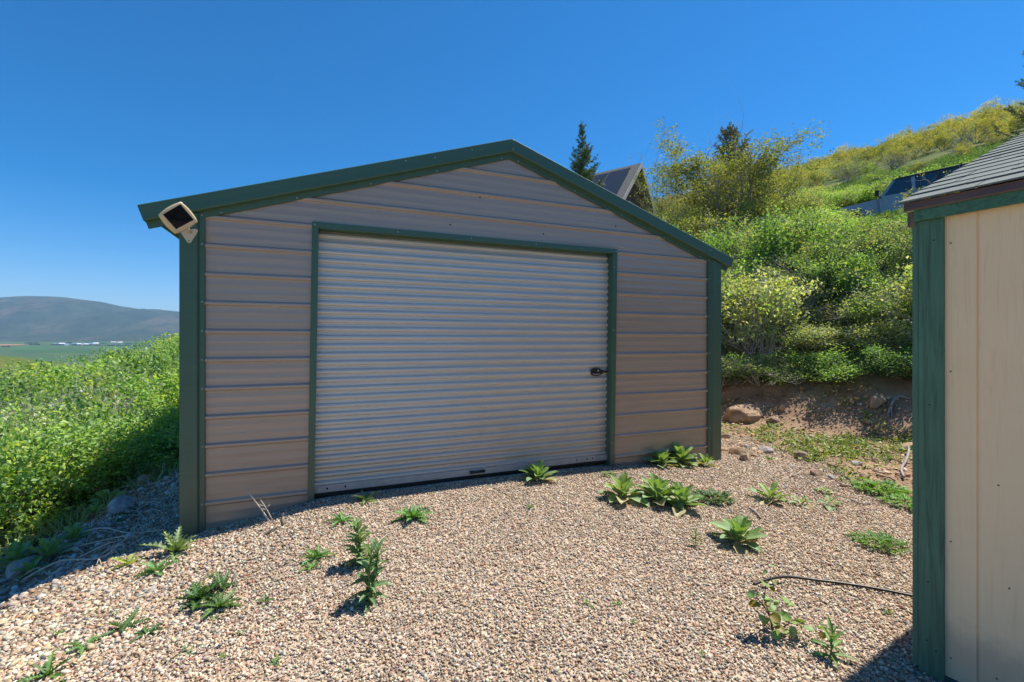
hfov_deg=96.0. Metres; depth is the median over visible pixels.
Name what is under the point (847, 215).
bush
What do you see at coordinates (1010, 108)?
scrub oak
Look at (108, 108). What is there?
sky
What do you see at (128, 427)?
shrub
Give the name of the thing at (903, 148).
scrub oak
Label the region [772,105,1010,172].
distant scrub
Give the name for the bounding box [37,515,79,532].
leafy plant
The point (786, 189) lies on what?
oak tree
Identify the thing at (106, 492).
leafy plant
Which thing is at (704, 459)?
mullein
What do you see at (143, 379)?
bare shrub
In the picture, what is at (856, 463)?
rock
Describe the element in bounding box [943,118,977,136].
scrub oak
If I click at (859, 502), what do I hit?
dead branch
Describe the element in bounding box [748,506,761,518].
dead branch
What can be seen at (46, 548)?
leafy plant
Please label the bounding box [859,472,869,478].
rock
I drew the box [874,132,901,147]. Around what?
scrub oak
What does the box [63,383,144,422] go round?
flowering shrub
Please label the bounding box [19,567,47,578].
dry stalk
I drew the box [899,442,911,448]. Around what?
rock
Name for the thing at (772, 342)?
twiggy shrub
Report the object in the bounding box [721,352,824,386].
bush
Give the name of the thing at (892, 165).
scrub oak
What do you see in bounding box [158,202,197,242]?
floodlight
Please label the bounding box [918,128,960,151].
scrub oak
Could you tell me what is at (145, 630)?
thistle
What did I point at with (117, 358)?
shrub
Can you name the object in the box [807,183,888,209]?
bush
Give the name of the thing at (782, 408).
rock
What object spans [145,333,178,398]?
shrub
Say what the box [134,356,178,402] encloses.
shrub
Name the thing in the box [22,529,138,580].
dry stalk
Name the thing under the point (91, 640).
thistle
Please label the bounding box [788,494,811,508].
mullein
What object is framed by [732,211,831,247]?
bush
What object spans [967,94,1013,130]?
scrub oak
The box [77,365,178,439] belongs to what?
shrub
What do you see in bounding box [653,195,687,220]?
scrub oak
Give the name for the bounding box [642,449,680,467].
mullein
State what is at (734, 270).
bush
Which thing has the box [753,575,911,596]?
hose
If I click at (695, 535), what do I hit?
tall weed
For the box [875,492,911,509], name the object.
ground weed
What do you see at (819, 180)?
scrub oak
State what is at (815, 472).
rock
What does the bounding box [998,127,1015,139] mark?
scrub oak
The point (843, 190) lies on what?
bush
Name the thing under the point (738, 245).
bush
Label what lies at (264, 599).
sprout
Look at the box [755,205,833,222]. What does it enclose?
bush
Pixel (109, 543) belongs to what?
dry stalk
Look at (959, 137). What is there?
scrub oak
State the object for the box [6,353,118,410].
shrub
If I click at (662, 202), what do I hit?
oak tree
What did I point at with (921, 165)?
scrub oak
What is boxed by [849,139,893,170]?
scrub oak
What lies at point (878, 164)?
scrub oak
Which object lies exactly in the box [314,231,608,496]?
roll up door
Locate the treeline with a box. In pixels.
[2,342,150,346]
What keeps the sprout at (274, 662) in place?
on the gravel
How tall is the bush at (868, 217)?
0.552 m
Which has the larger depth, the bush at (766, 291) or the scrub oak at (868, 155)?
the scrub oak at (868, 155)
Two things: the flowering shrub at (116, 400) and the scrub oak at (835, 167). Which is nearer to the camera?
the flowering shrub at (116, 400)
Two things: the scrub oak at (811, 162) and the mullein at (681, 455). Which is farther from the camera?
the scrub oak at (811, 162)
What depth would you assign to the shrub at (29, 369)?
19.07 m
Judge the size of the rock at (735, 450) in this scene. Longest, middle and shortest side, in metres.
0.184 x 0.147 x 0.142 m
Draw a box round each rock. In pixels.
[5,555,38,580]
[107,495,135,515]
[136,474,157,486]
[721,433,730,438]
[729,446,744,454]
[740,454,748,460]
[758,446,773,452]
[767,416,780,421]
[779,405,784,411]
[794,451,809,459]
[810,469,822,474]
[851,460,862,465]
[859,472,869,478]
[869,395,886,408]
[870,458,879,462]
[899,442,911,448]
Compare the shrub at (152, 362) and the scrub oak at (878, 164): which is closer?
the shrub at (152, 362)
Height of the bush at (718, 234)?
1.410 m
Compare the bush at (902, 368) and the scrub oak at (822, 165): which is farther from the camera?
the scrub oak at (822, 165)
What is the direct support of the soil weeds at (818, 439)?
on the ground at (764, 397)
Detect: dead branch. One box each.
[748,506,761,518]
[849,498,869,503]
[900,446,909,477]
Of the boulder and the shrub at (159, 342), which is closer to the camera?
the boulder
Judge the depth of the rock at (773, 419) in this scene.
7.80 m
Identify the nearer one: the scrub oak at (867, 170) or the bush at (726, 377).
the bush at (726, 377)
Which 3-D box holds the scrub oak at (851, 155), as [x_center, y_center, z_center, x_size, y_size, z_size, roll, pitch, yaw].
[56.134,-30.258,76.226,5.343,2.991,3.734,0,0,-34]
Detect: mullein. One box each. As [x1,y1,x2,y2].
[519,460,558,480]
[596,471,649,506]
[636,472,689,509]
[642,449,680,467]
[657,481,706,516]
[668,442,703,466]
[694,453,716,465]
[709,515,766,555]
[748,481,790,505]
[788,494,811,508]
[814,486,835,493]
[817,495,841,510]
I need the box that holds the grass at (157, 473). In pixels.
[0,448,178,569]
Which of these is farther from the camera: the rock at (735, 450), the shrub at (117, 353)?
the shrub at (117, 353)
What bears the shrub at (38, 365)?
on the ground at (764, 397)
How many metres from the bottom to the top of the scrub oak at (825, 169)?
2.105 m
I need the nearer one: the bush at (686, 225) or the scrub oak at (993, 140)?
the bush at (686, 225)
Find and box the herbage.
[721,137,1011,378]
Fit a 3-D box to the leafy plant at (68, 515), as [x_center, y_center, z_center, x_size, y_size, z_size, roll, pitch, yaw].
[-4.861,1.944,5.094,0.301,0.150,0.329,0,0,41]
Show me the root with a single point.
(892, 402)
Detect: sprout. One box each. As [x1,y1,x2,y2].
[50,628,66,636]
[204,570,216,578]
[257,593,273,607]
[268,657,281,665]
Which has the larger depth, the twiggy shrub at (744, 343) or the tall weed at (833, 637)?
the twiggy shrub at (744, 343)
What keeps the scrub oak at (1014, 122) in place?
on the ground at (764, 397)
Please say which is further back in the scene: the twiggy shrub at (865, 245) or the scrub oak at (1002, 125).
the scrub oak at (1002, 125)
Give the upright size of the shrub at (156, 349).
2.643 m
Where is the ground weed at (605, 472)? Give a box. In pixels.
[601,470,615,476]
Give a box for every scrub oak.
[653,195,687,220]
[666,199,686,217]
[777,165,813,192]
[785,164,810,187]
[793,157,820,168]
[798,163,829,187]
[799,183,833,192]
[803,156,834,174]
[803,172,830,185]
[808,166,830,182]
[818,154,876,183]
[820,160,858,178]
[826,154,856,179]
[827,143,859,162]
[827,147,854,163]
[844,147,859,165]
[847,161,876,177]
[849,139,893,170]
[856,153,890,171]
[856,170,885,181]
[869,167,888,176]
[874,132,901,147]
[874,147,911,169]
[875,139,899,155]
[881,145,914,163]
[884,143,919,168]
[887,127,938,159]
[891,130,923,149]
[898,122,927,146]
[902,159,931,172]
[908,120,948,153]
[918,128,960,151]
[923,123,947,138]
[939,111,981,133]
[941,122,977,151]
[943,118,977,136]
[943,132,977,142]
[946,104,1009,141]
[946,119,980,142]
[953,144,973,155]
[956,140,978,153]
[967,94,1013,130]
[973,112,1022,142]
[983,132,1005,144]
[989,103,1022,117]
[989,116,1023,129]
[996,110,1023,131]
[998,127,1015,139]
[1007,98,1023,113]
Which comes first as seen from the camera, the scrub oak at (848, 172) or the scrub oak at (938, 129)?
the scrub oak at (848, 172)
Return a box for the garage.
[137,139,733,538]
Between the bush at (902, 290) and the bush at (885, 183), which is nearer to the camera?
the bush at (902, 290)
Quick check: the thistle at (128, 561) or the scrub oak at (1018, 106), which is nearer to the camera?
the thistle at (128, 561)
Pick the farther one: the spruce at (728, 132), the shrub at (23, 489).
the spruce at (728, 132)
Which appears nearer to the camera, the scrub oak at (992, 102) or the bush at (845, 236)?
the bush at (845, 236)
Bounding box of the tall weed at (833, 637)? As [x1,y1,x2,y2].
[808,615,860,668]
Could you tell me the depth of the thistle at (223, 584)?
2.78 m
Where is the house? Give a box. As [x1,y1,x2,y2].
[592,162,655,215]
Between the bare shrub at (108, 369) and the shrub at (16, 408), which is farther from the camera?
the bare shrub at (108, 369)
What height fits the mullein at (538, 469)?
0.195 m
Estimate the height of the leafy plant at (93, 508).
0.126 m
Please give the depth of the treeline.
3544.09 m
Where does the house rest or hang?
on the ground at (764, 397)
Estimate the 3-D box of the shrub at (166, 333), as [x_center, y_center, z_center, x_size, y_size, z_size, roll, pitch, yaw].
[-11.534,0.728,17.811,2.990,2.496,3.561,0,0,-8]
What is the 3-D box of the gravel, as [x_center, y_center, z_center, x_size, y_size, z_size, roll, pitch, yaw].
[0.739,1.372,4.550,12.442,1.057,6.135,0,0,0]
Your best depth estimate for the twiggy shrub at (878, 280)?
9.31 m
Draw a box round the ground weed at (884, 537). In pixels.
[845,529,911,555]
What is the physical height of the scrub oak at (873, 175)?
1.052 m
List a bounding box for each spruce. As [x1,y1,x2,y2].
[569,123,605,187]
[684,122,801,225]
[991,50,1023,142]
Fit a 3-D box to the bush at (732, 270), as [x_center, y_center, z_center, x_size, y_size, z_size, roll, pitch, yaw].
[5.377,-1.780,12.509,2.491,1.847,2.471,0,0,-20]
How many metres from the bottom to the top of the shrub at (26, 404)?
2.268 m
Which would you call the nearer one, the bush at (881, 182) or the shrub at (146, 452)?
the shrub at (146, 452)
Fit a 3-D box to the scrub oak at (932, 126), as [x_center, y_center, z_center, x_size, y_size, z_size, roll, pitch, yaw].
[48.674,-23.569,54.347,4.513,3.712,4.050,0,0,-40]
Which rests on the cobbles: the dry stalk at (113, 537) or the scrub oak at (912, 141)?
the dry stalk at (113, 537)
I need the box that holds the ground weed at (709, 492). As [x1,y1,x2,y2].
[691,488,736,504]
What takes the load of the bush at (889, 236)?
on the ground at (764, 397)
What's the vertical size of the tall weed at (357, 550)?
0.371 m
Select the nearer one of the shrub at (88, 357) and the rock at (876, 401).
the rock at (876, 401)
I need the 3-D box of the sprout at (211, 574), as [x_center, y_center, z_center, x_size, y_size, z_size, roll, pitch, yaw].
[-1.870,1.461,2.888,0.084,0.045,0.081,0,0,18]
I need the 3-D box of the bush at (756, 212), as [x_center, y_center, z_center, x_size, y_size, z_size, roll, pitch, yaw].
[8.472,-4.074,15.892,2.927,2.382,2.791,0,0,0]
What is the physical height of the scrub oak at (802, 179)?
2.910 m
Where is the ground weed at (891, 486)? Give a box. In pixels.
[848,479,911,495]
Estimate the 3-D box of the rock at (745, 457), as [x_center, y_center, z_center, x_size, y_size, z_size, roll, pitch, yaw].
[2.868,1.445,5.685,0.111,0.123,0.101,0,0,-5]
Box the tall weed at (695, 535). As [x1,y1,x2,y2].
[689,526,702,545]
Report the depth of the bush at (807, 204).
16.25 m
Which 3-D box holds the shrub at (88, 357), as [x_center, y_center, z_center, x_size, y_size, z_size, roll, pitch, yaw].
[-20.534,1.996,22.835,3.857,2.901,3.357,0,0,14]
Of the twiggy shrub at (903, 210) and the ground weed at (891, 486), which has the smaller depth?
the ground weed at (891, 486)
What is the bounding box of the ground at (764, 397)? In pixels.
[0,125,1023,681]
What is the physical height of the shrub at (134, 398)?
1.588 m
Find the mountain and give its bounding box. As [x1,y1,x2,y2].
[0,296,178,341]
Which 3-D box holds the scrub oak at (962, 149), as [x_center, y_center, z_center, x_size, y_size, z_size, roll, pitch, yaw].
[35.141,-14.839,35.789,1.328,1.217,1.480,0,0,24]
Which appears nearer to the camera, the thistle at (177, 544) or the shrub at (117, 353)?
the thistle at (177, 544)
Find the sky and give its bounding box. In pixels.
[0,0,1023,311]
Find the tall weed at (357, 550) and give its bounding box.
[340,516,374,569]
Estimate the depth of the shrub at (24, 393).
12.96 m
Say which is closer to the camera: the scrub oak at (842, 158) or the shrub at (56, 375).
the shrub at (56, 375)
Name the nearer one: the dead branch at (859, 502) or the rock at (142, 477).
the dead branch at (859, 502)
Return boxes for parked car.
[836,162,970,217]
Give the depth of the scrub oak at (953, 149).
40.93 m
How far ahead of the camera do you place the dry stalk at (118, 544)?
3.40 m
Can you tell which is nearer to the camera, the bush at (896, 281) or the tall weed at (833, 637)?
the tall weed at (833, 637)
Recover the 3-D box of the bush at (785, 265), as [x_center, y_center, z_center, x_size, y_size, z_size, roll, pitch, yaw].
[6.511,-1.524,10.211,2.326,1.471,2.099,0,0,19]
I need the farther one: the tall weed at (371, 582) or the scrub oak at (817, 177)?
the scrub oak at (817, 177)
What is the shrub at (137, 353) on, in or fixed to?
on the ground at (764, 397)
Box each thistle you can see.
[16,650,78,681]
[62,634,106,654]
[97,606,150,638]
[107,551,145,570]
[128,621,165,643]
[132,559,182,578]
[139,525,201,560]
[172,579,226,611]
[189,589,241,618]
[198,570,243,590]
[296,543,336,566]
[298,560,320,571]
[324,512,353,526]
[352,490,377,504]
[391,504,432,523]
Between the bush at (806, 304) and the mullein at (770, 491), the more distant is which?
the bush at (806, 304)
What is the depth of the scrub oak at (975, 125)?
45.27 m
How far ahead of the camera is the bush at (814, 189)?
23.80 m
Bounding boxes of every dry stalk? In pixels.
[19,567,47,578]
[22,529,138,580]
[77,525,158,558]
[80,523,143,545]
[81,527,164,533]
[99,529,134,555]
[110,476,167,492]
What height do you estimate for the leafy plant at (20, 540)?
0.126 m
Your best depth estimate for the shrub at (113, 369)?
11.67 m
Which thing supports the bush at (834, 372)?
on the ground at (764, 397)
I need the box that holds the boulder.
[724,404,762,422]
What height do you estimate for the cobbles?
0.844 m
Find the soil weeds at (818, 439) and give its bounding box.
[721,376,911,492]
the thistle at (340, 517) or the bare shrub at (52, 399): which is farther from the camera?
the bare shrub at (52, 399)
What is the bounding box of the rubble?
[721,362,911,490]
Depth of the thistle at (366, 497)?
3.95 m
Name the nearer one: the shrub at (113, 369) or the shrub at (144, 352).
the shrub at (113, 369)
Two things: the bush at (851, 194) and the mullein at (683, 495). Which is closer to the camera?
the mullein at (683, 495)
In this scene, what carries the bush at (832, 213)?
on the ground at (764, 397)
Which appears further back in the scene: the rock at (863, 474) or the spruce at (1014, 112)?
the spruce at (1014, 112)
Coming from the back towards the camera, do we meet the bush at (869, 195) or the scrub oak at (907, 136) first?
the scrub oak at (907, 136)
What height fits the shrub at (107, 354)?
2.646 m
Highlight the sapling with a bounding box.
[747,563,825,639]
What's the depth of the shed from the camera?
1.93 m
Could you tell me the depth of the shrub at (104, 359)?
21.49 m
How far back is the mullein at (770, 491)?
4.26 m
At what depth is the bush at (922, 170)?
22.27 m
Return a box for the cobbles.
[0,464,178,615]
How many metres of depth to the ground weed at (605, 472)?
4.80 m
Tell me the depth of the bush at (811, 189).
24.41 m
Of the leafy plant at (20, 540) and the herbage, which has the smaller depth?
the leafy plant at (20, 540)
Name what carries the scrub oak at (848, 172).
on the ground at (764, 397)
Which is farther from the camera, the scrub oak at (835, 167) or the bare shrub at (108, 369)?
the scrub oak at (835, 167)
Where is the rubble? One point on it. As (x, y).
(880, 472)
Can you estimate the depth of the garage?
4.40 m
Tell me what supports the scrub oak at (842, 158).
on the ground at (764, 397)
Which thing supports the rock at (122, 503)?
on the ground at (764, 397)
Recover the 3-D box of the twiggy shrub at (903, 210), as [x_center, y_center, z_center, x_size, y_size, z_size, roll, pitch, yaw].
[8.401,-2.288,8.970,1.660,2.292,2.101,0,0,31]
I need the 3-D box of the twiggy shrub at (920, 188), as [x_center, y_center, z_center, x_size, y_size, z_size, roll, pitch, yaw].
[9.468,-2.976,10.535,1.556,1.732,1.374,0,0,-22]
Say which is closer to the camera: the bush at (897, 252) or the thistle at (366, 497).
the thistle at (366, 497)
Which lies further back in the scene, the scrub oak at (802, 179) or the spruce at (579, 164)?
the scrub oak at (802, 179)
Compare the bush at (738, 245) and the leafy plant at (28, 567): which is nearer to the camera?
the leafy plant at (28, 567)
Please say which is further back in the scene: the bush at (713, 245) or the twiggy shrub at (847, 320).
the bush at (713, 245)
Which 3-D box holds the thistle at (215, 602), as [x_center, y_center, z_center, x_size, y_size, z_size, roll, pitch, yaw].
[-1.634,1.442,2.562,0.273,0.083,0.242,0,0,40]
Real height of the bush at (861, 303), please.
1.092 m
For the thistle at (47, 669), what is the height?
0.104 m
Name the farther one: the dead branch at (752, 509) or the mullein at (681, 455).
the mullein at (681, 455)
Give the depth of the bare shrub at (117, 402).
8.99 m
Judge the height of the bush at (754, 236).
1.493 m
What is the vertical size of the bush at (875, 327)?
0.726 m
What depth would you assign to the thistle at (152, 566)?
3.03 m
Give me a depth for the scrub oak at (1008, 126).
49.54 m
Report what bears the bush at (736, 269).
on the ground at (764, 397)
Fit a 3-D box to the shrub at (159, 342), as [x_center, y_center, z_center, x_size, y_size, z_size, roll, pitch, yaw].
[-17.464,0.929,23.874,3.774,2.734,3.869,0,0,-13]
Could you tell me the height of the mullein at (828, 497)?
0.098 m
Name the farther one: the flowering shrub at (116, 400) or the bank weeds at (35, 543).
the flowering shrub at (116, 400)
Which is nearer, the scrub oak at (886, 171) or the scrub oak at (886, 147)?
the scrub oak at (886, 171)
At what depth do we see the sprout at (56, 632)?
2.38 m
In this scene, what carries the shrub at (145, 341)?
on the ground at (764, 397)
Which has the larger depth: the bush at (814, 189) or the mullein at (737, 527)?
the bush at (814, 189)
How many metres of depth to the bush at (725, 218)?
12.12 m
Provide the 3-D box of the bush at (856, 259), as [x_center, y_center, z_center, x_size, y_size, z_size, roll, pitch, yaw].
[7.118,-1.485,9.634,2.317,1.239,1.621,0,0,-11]
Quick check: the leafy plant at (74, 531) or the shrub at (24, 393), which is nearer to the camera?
the leafy plant at (74, 531)
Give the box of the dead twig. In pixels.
[246,489,283,535]
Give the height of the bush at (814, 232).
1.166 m
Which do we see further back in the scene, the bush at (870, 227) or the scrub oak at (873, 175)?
the scrub oak at (873, 175)
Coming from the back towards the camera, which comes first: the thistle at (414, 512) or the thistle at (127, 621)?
the thistle at (414, 512)
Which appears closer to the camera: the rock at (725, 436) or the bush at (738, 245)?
the rock at (725, 436)
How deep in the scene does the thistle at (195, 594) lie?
2.62 m
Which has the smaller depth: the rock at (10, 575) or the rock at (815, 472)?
the rock at (10, 575)
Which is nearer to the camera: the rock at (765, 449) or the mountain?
the rock at (765, 449)
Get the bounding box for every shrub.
[0,338,160,432]
[0,357,78,382]
[0,361,49,386]
[0,368,68,419]
[0,377,116,440]
[0,391,131,521]
[0,397,154,546]
[0,407,52,438]
[1,366,45,403]
[2,392,73,435]
[4,358,96,377]
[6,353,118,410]
[6,354,127,415]
[18,371,100,419]
[21,350,176,423]
[25,399,178,479]
[46,353,98,370]
[46,414,178,501]
[58,349,134,383]
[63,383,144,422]
[68,367,133,404]
[69,346,149,405]
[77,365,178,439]
[82,346,170,375]
[86,345,142,384]
[86,377,153,416]
[97,345,168,368]
[101,337,170,370]
[101,347,143,363]
[107,347,178,396]
[107,361,178,407]
[108,395,178,459]
[116,375,170,409]
[127,337,177,357]
[130,339,153,347]
[134,346,156,356]
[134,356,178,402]
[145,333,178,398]
[149,335,175,351]
[157,332,178,368]
[721,278,787,358]
[734,318,799,366]
[812,304,859,330]
[843,263,901,298]
[847,209,906,270]
[886,166,946,246]
[893,171,950,228]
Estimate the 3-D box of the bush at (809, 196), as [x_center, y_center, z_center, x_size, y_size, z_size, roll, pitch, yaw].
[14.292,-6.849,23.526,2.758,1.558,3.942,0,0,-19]
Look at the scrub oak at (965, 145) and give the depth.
38.11 m
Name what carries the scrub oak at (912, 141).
on the ground at (764, 397)
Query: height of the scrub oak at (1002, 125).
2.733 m
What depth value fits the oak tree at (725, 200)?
16.18 m
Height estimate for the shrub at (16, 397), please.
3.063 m
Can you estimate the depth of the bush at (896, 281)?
8.80 m
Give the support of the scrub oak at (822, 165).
on the ground at (764, 397)
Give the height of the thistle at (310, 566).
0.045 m
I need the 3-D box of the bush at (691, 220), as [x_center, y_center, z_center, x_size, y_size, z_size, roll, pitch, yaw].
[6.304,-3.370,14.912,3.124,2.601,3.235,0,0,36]
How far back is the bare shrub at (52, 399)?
11.79 m
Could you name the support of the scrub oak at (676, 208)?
on the ground at (764, 397)
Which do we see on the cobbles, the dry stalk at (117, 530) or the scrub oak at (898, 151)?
the dry stalk at (117, 530)
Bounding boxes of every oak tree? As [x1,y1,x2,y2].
[629,150,694,220]
[630,87,843,235]
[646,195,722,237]
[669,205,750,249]
[743,166,820,208]
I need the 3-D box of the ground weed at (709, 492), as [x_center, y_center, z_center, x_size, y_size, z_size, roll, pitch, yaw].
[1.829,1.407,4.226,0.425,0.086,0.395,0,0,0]
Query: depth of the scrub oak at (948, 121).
62.85 m
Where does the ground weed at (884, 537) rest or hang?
on the ground at (764, 397)
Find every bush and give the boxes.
[673,224,739,252]
[700,195,855,279]
[700,229,748,247]
[702,211,800,266]
[709,182,803,234]
[711,244,752,280]
[714,229,748,263]
[721,242,807,284]
[721,252,832,323]
[721,260,824,350]
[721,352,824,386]
[721,361,762,388]
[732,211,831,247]
[737,216,831,255]
[745,273,845,330]
[748,321,856,353]
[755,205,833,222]
[756,239,853,299]
[772,185,830,195]
[778,341,876,384]
[779,215,908,284]
[784,184,839,200]
[784,240,904,295]
[785,205,867,232]
[787,184,830,219]
[787,188,823,206]
[799,213,875,246]
[802,202,860,241]
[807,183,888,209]
[810,272,911,326]
[815,187,860,202]
[817,178,888,206]
[817,216,900,238]
[823,185,862,198]
[825,183,884,201]
[826,315,911,351]
[835,254,911,342]
[851,232,911,253]
[854,337,911,380]
[857,209,913,276]
[857,214,906,231]
[859,173,892,196]
[861,167,924,198]
[878,271,911,293]
[885,164,940,180]
[887,221,911,240]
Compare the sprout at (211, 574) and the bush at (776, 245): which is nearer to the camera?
the sprout at (211, 574)
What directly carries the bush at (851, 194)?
on the ground at (764, 397)
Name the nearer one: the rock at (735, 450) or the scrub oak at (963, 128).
the rock at (735, 450)
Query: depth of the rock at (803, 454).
5.64 m
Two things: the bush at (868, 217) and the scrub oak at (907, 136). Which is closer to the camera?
the bush at (868, 217)
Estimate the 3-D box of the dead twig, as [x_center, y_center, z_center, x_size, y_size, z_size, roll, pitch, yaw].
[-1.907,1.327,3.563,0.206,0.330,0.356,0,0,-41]
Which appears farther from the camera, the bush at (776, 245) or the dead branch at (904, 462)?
the bush at (776, 245)
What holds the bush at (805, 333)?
on the ground at (764, 397)
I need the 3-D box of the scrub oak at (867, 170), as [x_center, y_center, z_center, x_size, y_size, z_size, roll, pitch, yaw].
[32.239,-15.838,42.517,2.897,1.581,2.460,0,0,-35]
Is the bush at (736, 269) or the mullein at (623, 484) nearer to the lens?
the mullein at (623, 484)
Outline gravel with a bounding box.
[0,393,941,681]
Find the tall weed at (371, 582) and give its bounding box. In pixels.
[349,536,391,615]
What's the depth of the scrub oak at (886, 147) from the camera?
70.35 m
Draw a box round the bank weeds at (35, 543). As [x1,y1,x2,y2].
[1,496,150,556]
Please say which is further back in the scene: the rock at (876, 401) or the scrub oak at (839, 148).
the scrub oak at (839, 148)
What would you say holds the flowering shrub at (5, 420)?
on the ground at (764, 397)
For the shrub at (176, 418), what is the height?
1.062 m
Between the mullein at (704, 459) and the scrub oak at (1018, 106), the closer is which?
the mullein at (704, 459)
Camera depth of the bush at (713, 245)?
12.26 m
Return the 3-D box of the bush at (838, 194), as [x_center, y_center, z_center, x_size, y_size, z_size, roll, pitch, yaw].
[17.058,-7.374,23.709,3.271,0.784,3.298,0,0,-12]
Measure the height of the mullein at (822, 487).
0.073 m
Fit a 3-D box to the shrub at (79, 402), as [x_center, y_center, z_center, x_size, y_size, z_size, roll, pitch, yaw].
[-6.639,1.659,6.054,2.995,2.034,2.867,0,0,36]
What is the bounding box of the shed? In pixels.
[898,132,1023,681]
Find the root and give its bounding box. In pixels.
[886,395,910,416]
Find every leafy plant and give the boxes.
[0,540,35,568]
[4,535,75,567]
[5,535,35,545]
[10,555,51,579]
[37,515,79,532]
[53,511,80,526]
[54,522,91,551]
[80,502,103,516]
[89,489,126,507]
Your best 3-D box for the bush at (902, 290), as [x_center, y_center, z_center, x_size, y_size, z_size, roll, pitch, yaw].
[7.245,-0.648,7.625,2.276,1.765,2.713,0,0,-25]
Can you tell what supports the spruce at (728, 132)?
on the ground at (764, 397)
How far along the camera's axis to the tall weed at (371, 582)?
2.56 m
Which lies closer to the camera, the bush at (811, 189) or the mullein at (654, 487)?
the mullein at (654, 487)
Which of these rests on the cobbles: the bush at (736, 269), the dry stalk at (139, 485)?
the dry stalk at (139, 485)
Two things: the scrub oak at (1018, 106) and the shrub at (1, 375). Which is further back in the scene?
the scrub oak at (1018, 106)
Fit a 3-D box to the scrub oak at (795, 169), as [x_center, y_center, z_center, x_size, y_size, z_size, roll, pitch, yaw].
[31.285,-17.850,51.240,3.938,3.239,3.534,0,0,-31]
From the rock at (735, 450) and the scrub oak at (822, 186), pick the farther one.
the scrub oak at (822, 186)
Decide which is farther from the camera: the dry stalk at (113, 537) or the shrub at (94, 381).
the shrub at (94, 381)
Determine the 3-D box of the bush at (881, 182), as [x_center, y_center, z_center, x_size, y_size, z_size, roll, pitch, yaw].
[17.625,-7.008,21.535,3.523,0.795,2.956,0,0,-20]
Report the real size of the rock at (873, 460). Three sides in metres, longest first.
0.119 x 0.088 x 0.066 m
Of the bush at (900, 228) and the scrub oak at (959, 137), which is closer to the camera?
the bush at (900, 228)
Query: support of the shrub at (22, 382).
on the ground at (764, 397)
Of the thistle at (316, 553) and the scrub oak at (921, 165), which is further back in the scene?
the scrub oak at (921, 165)
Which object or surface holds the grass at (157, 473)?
on the ground at (764, 397)
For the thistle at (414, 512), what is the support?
on the ground at (764, 397)
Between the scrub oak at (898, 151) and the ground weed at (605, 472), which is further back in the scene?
the scrub oak at (898, 151)
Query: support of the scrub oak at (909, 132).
on the ground at (764, 397)
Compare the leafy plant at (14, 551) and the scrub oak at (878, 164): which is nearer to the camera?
the leafy plant at (14, 551)
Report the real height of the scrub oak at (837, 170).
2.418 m
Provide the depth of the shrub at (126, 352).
19.64 m
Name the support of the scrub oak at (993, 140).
on the ground at (764, 397)

